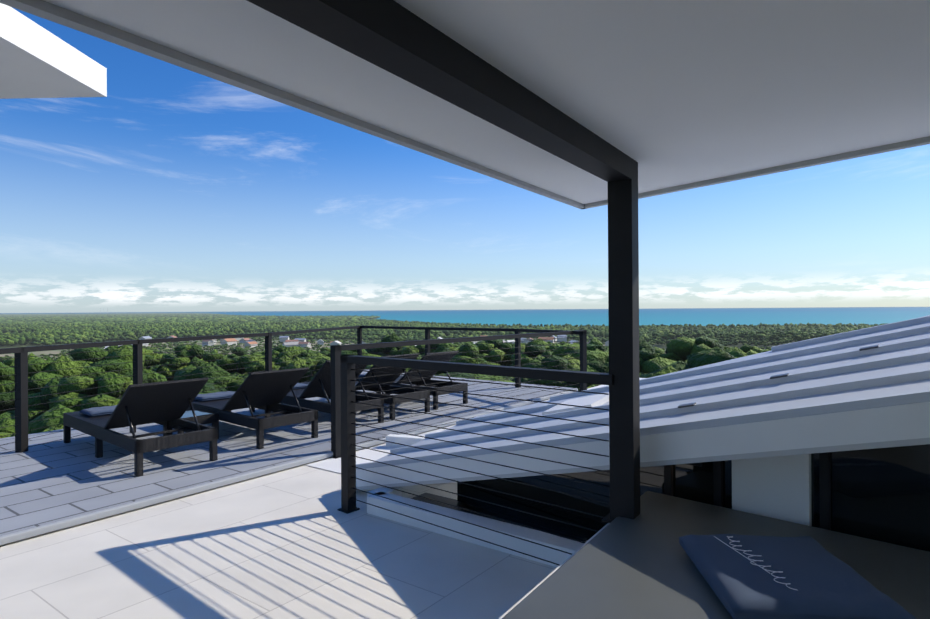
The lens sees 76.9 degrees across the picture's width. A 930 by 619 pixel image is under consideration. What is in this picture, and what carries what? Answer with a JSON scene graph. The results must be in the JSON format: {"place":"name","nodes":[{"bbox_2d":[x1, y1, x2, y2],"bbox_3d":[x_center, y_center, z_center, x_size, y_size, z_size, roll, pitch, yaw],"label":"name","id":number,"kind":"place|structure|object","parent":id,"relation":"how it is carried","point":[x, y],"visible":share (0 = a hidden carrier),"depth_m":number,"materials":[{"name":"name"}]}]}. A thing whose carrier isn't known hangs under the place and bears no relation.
{"place":"outdoors","nodes":[
{"label":"outdoors","id":0,"kind":"place"},
{"bbox_2d":[0,3,106,98],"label":"eave","id":1,"kind":"object","parent":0,"point":[37,60],"visible":1,"depth_m":3.61,"materials":[{"name":"white paint"}]},
{"bbox_2d":[163,409,218,438],"bbox_3d":[-2.969,1.268,6.344,0.420,0.278,0.420,0,0,41],"label":"side table","id":2,"kind":"object","parent":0,"point":[209,419],"depth_m":6.30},
{"bbox_2d":[0,313,392,323],"bbox_3d":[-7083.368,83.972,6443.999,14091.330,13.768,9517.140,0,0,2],"label":"forest","id":3,"kind":"object","parent":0,"point":[95,318],"visible":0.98,"depth_m":2446.73,"materials":[{"name":"green plant"}]},
{"bbox_2d":[0,385,600,618],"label":"terrace floor","id":4,"kind":"structure","parent":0,"point":[292,543],"depth_m":3.33,"materials":[{"name":"tile"}]},
{"bbox_2d":[0,370,574,535],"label":"grey deck","id":5,"kind":"structure","parent":4,"relation":"on","point":[50,482],"depth_m":5.53,"materials":[{"name":"tile"}]},
{"bbox_2d":[63,377,217,476],"bbox_3d":[-3.287,1.029,5.832,2.000,0.760,0.700,0,0,41],"label":"lounger","id":6,"kind":"object","parent":5,"relation":"on","point":[166,404],"visible":0.96,"depth_m":5.43,"materials":[{"name":"black wicker"}]},
{"bbox_2d":[79,405,116,416],"bbox_3d":[-3.756,1.068,6.237,0.340,0.056,0.520,0,0,41],"label":"cushion","id":7,"kind":"object","parent":6,"relation":"on","point":[100,411],"visible":0.5,"depth_m":6.06,"materials":[{"name":"grey fabric"}]},
{"bbox_2d":[125,399,199,438],"bbox_3d":[-2.833,1.028,5.439,0.600,0.330,0.596,0,0,41],"label":"support","id":8,"kind":"object","parent":6,"relation":"attached to","point":[178,427],"visible":0.27,"depth_m":5.54,"materials":[{"name":"black metal"}]},
{"bbox_2d":[0,326,360,453],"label":"rail","id":9,"kind":"object","parent":5,"relation":"on","point":[21,356],"visible":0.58,"depth_m":6.66,"materials":[{"name":"black metal"}]},
{"bbox_2d":[186,367,317,448],"bbox_3d":[-2.585,1.026,6.786,2.000,0.757,0.700,0,0,41],"label":"lounger","id":10,"kind":"object","parent":5,"relation":"on","point":[267,391],"visible":0.71,"depth_m":6.35,"materials":[{"name":"black wicker"}]},
{"bbox_2d":[194,391,234,401],"bbox_3d":[-3.050,1.063,7.196,0.340,0.057,0.520,0,0,42],"label":"cushion","id":11,"kind":"object","parent":10,"relation":"on","point":[215,396],"visible":0.77,"depth_m":7.08,"materials":[{"name":"fabric"}]},
{"bbox_2d":[243,386,301,416],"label":"supports","id":12,"kind":"object","parent":10,"relation":"attached to","point":[287,412],"visible":0.38,"depth_m":6.50,"materials":[{"name":"black metal"}]},
{"bbox_2d":[0,388,577,545],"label":"deck edge","id":13,"kind":"object","parent":5,"relation":"attached to","point":[50,527],"visible":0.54,"depth_m":4.59,"materials":[{"name":"grey"}]},
{"bbox_2d":[251,360,383,422],"bbox_3d":[-1.978,0.997,7.613,2.000,0.806,0.700,0,0,42],"label":"lounger","id":14,"kind":"object","parent":5,"relation":"on","point":[313,388],"visible":0.35,"depth_m":7.17,"materials":[{"name":"black wicker"}]},
{"bbox_2d":[293,383,307,389],"bbox_3d":[-2.440,1.059,8.025,0.340,0.057,0.520,0,0,45],"label":"cushion","id":15,"kind":"object","parent":14,"relation":"on","point":[299,386],"visible":0.27,"depth_m":8.01,"materials":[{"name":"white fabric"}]},
{"bbox_2d":[318,375,368,403],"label":"supports","id":16,"kind":"object","parent":14,"relation":"attached to","point":[355,400],"visible":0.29,"depth_m":7.16,"materials":[{"name":"black metal"}]},
{"bbox_2d":[302,353,429,418],"bbox_3d":[-1.469,1.001,8.310,2.000,0.791,0.700,0,0,40],"label":"lounger","id":17,"kind":"object","parent":5,"relation":"on","point":[386,377],"visible":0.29,"depth_m":7.91,"materials":[{"name":"black wicker"}]},
{"bbox_2d":[372,369,415,393],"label":"supports","id":18,"kind":"object","parent":17,"relation":"attached to","point":[394,391],"visible":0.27,"depth_m":8.04,"materials":[{"name":"black metal"}]},
{"bbox_2d":[356,351,467,409],"bbox_3d":[-0.950,1.006,9.017,2.000,0.773,0.700,0,0,40],"label":"lounger","id":19,"kind":"object","parent":5,"relation":"on","point":[445,357],"visible":0.42,"depth_m":8.60,"materials":[{"name":"black wicker"}]},
{"bbox_2d":[416,369,453,386],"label":"supports","id":20,"kind":"object","parent":19,"relation":"attached to","point":[434,384],"visible":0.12,"depth_m":8.73,"materials":[{"name":"black metal"}]},
{"bbox_2d":[358,326,586,393],"bbox_3d":[-0.131,0.897,11.151,5.986,1.100,0.520,0,0,45],"label":"rail","id":21,"kind":"object","parent":5,"relation":"on","point":[583,352],"visible":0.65,"depth_m":10.37,"materials":[{"name":"black metal"}]},
{"bbox_2d":[337,355,612,564],"bbox_3d":[-0.072,0.887,3.583,2.146,1.120,0.115,0,0,40],"label":"rail","id":22,"kind":"object","parent":4,"relation":"on","point":[348,427],"visible":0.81,"depth_m":3.61,"materials":[{"name":"black metal"}]},
{"bbox_2d":[351,379,613,522],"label":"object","id":23,"kind":"object","parent":22,"relation":"attached to","point":[607,519],"visible":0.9,"depth_m":2.90,"materials":[{"name":"black metal"}]},
{"bbox_2d":[367,487,585,566],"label":"kerb","id":24,"kind":"structure","parent":4,"relation":"on","point":[545,539],"depth_m":3.65,"materials":[{"name":"white paint"}]},
{"bbox_2d":[307,378,645,483],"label":"white flat roof","id":25,"kind":"structure","parent":4,"relation":"on","point":[332,464],"depth_m":5.76,"materials":[{"name":"paint"}]},
{"bbox_2d":[386,434,424,447],"bbox_3d":[0.727,1.381,5.690,3.255,0.120,0.100,0,0,19],"label":"roof upstand","id":26,"kind":"object","parent":25,"relation":"on","point":[409,440],"visible":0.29,"depth_m":6.11,"materials":[{"name":"white paint"}]},
{"bbox_2d":[330,330,586,458],"bbox_3d":[0.322,0.894,7.603,0.115,1.100,4.978,0,0,41],"label":"rail","id":27,"kind":"object","parent":25,"relation":"on","point":[335,352],"visible":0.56,"depth_m":6.30,"materials":[{"name":"black metal"}]},
{"bbox_2d":[411,493,587,541],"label":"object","id":28,"kind":"object","parent":4,"relation":"on","point":[454,502],"visible":0.2,"depth_m":4.17,"materials":[{"name":"black"}]},
{"bbox_2d":[498,523,609,618],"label":"trim","id":29,"kind":"structure","parent":4,"relation":"on","point":[534,588],"depth_m":2.43,"materials":[{"name":"grey metal"}]},
{"bbox_2d":[502,491,929,618],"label":"table","id":30,"kind":"object","parent":29,"relation":"on","point":[641,565],"visible":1,"depth_m":2.28,"materials":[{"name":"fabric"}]},
{"bbox_2d":[679,534,915,618],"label":"daybed towel","id":31,"kind":"object","parent":30,"relation":"on","point":[825,583],"visible":1,"depth_m":2.01,"materials":[{"name":"blue fabric"}]},
{"bbox_2d":[714,536,797,590],"bbox_3d":[1.079,0.925,2.159,0.080,0.003,0.465,0,0,-6],"label":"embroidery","id":32,"kind":"object","parent":31,"relation":"on","point":[755,560],"visible":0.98,"depth_m":2.15},
{"bbox_2d":[356,402,929,486],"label":"roof fascia","id":33,"kind":"structure","parent":4,"relation":"on","point":[896,422],"depth_m":2.73,"materials":[{"name":"white metal"}]},
{"bbox_2d":[356,438,929,489],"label":"roof trim","id":34,"kind":"structure","parent":33,"relation":"attached to","point":[899,443],"depth_m":2.73,"materials":[{"name":"white metal"}]},
{"bbox_2d":[457,444,929,551],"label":"window","id":35,"kind":"structure","parent":4,"relation":"on","point":[881,494],"depth_m":2.79,"materials":[{"name":"black glass"}]},
{"bbox_2d":[687,462,702,466],"bbox_3d":[1.220,0.818,3.141,0.100,0.036,0.036,0,0,43],"label":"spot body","id":36,"kind":"object","parent":35,"relation":"attached to","point":[700,464],"visible":0.35,"depth_m":3.11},
{"bbox_2d":[664,452,830,529],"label":"wall mullions","id":37,"kind":"object","parent":35,"relation":"attached to","point":[825,487],"depth_m":2.76,"materials":[{"name":"black metal"}]},
{"bbox_2d":[0,338,604,359],"bbox_3d":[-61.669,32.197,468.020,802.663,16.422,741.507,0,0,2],"label":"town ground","id":38,"kind":"structure","parent":0,"point":[37,353],"depth_m":610.08,"materials":[{"name":"green plant"}]},
{"bbox_2d":[104,335,608,348],"bbox_3d":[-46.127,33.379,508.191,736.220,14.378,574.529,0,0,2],"label":"houses","id":39,"kind":"structure","parent":38,"relation":"on","point":[288,342],"depth_m":663.76,"materials":[{"name":"grey"}]},
{"bbox_2d":[0,337,772,350],"bbox_3d":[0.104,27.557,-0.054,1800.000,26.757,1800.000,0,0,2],"label":"trees","id":40,"kind":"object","parent":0,"point":[13,346],"depth_m":673.89,"materials":[{"name":"green plant"}]},
{"bbox_2d":[0,330,843,362],"bbox_3d":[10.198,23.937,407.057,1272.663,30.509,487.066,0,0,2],"label":"forest","id":41,"kind":"object","parent":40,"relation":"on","point":[786,337],"visible":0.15,"depth_m":587.70,"materials":[{"name":"green plant"}]},
{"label":"trunks","id":42,"kind":"object","parent":40,"relation":"on","visible":0},
{"bbox_2d":[0,333,770,437],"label":"forest","id":43,"kind":"object","parent":42,"relation":"on","point":[681,354],"visible":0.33,"depth_m":49.75,"materials":[{"name":"green plant"}]},
{"bbox_2d":[0,318,794,347],"bbox_3d":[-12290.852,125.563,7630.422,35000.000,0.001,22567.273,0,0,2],"label":"flat land","id":44,"kind":"structure","parent":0,"point":[664,346],"depth_m":639.77,"materials":[{"name":"green plant"}]},
{"bbox_2d":[0,320,887,346],"bbox_3d":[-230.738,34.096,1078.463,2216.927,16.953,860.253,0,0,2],"label":"forest","id":45,"kind":"object","parent":44,"relation":"on","point":[46,334],"visible":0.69,"depth_m":860.05,"materials":[{"name":"green plant"}]},
{"bbox_2d":[247,0,639,518],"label":"steel frame","id":46,"kind":"object","parent":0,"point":[396,38],"visible":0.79,"depth_m":2.02,"materials":[{"name":"black metal"}]},
{"bbox_2d":[44,0,929,203],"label":"canopy","id":47,"kind":"object","parent":46,"relation":"on","point":[667,93],"visible":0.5,"depth_m":1.79,"materials":[{"name":"grey paint"}]},
{"bbox_2d":[0,0,929,208],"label":"roof fascia","id":48,"kind":"structure","parent":47,"relation":"attached to","point":[68,18],"depth_m":2.04,"materials":[{"name":"white paint"}]},
{"bbox_2d":[0,307,929,326],"bbox_3d":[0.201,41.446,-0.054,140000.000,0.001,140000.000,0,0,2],"label":"sea","id":49,"kind":"structure","parent":0,"point":[771,316],"depth_m":3485.23,"materials":[{"name":"blue liquid"}]},
{"bbox_2d":[0,7,929,312],"label":"sky","id":50,"kind":"structure","parent":0,"point":[176,189],"materials":[{"name":"blue"}]},
{"bbox_2d":[542,393,608,414],"bbox_3d":[0.865,0.720,4.431,0.436,0.200,0.362,0,0,43],"label":"roof hatch","id":51,"kind":"object","parent":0,"point":[595,400],"visible":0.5,"depth_m":4.36,"materials":[{"name":"white metal"}]},
{"bbox_2d":[373,319,884,327],"bbox_3d":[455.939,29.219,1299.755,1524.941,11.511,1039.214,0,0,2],"label":"trees","id":52,"kind":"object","parent":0,"point":[686,325],"visible":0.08,"depth_m":1002.52,"materials":[{"name":"green plant"}]},
{"bbox_2d":[356,315,929,469],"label":"metal roof","id":53,"kind":"object","parent":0,"point":[839,372],"visible":0.88,"depth_m":3.46,"materials":[{"name":"white metal"}]},
{"bbox_2d":[678,345,878,407],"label":"roof vents","id":54,"kind":"object","parent":53,"relation":"on","point":[773,377],"visible":1,"depth_m":3.25,"materials":[{"name":"grey metal"}]},
{"bbox_2d":[732,454,811,525],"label":"wall","id":55,"kind":"structure","parent":0,"point":[777,487],"depth_m":2.87,"materials":[{"name":"white paint"}]}
]}

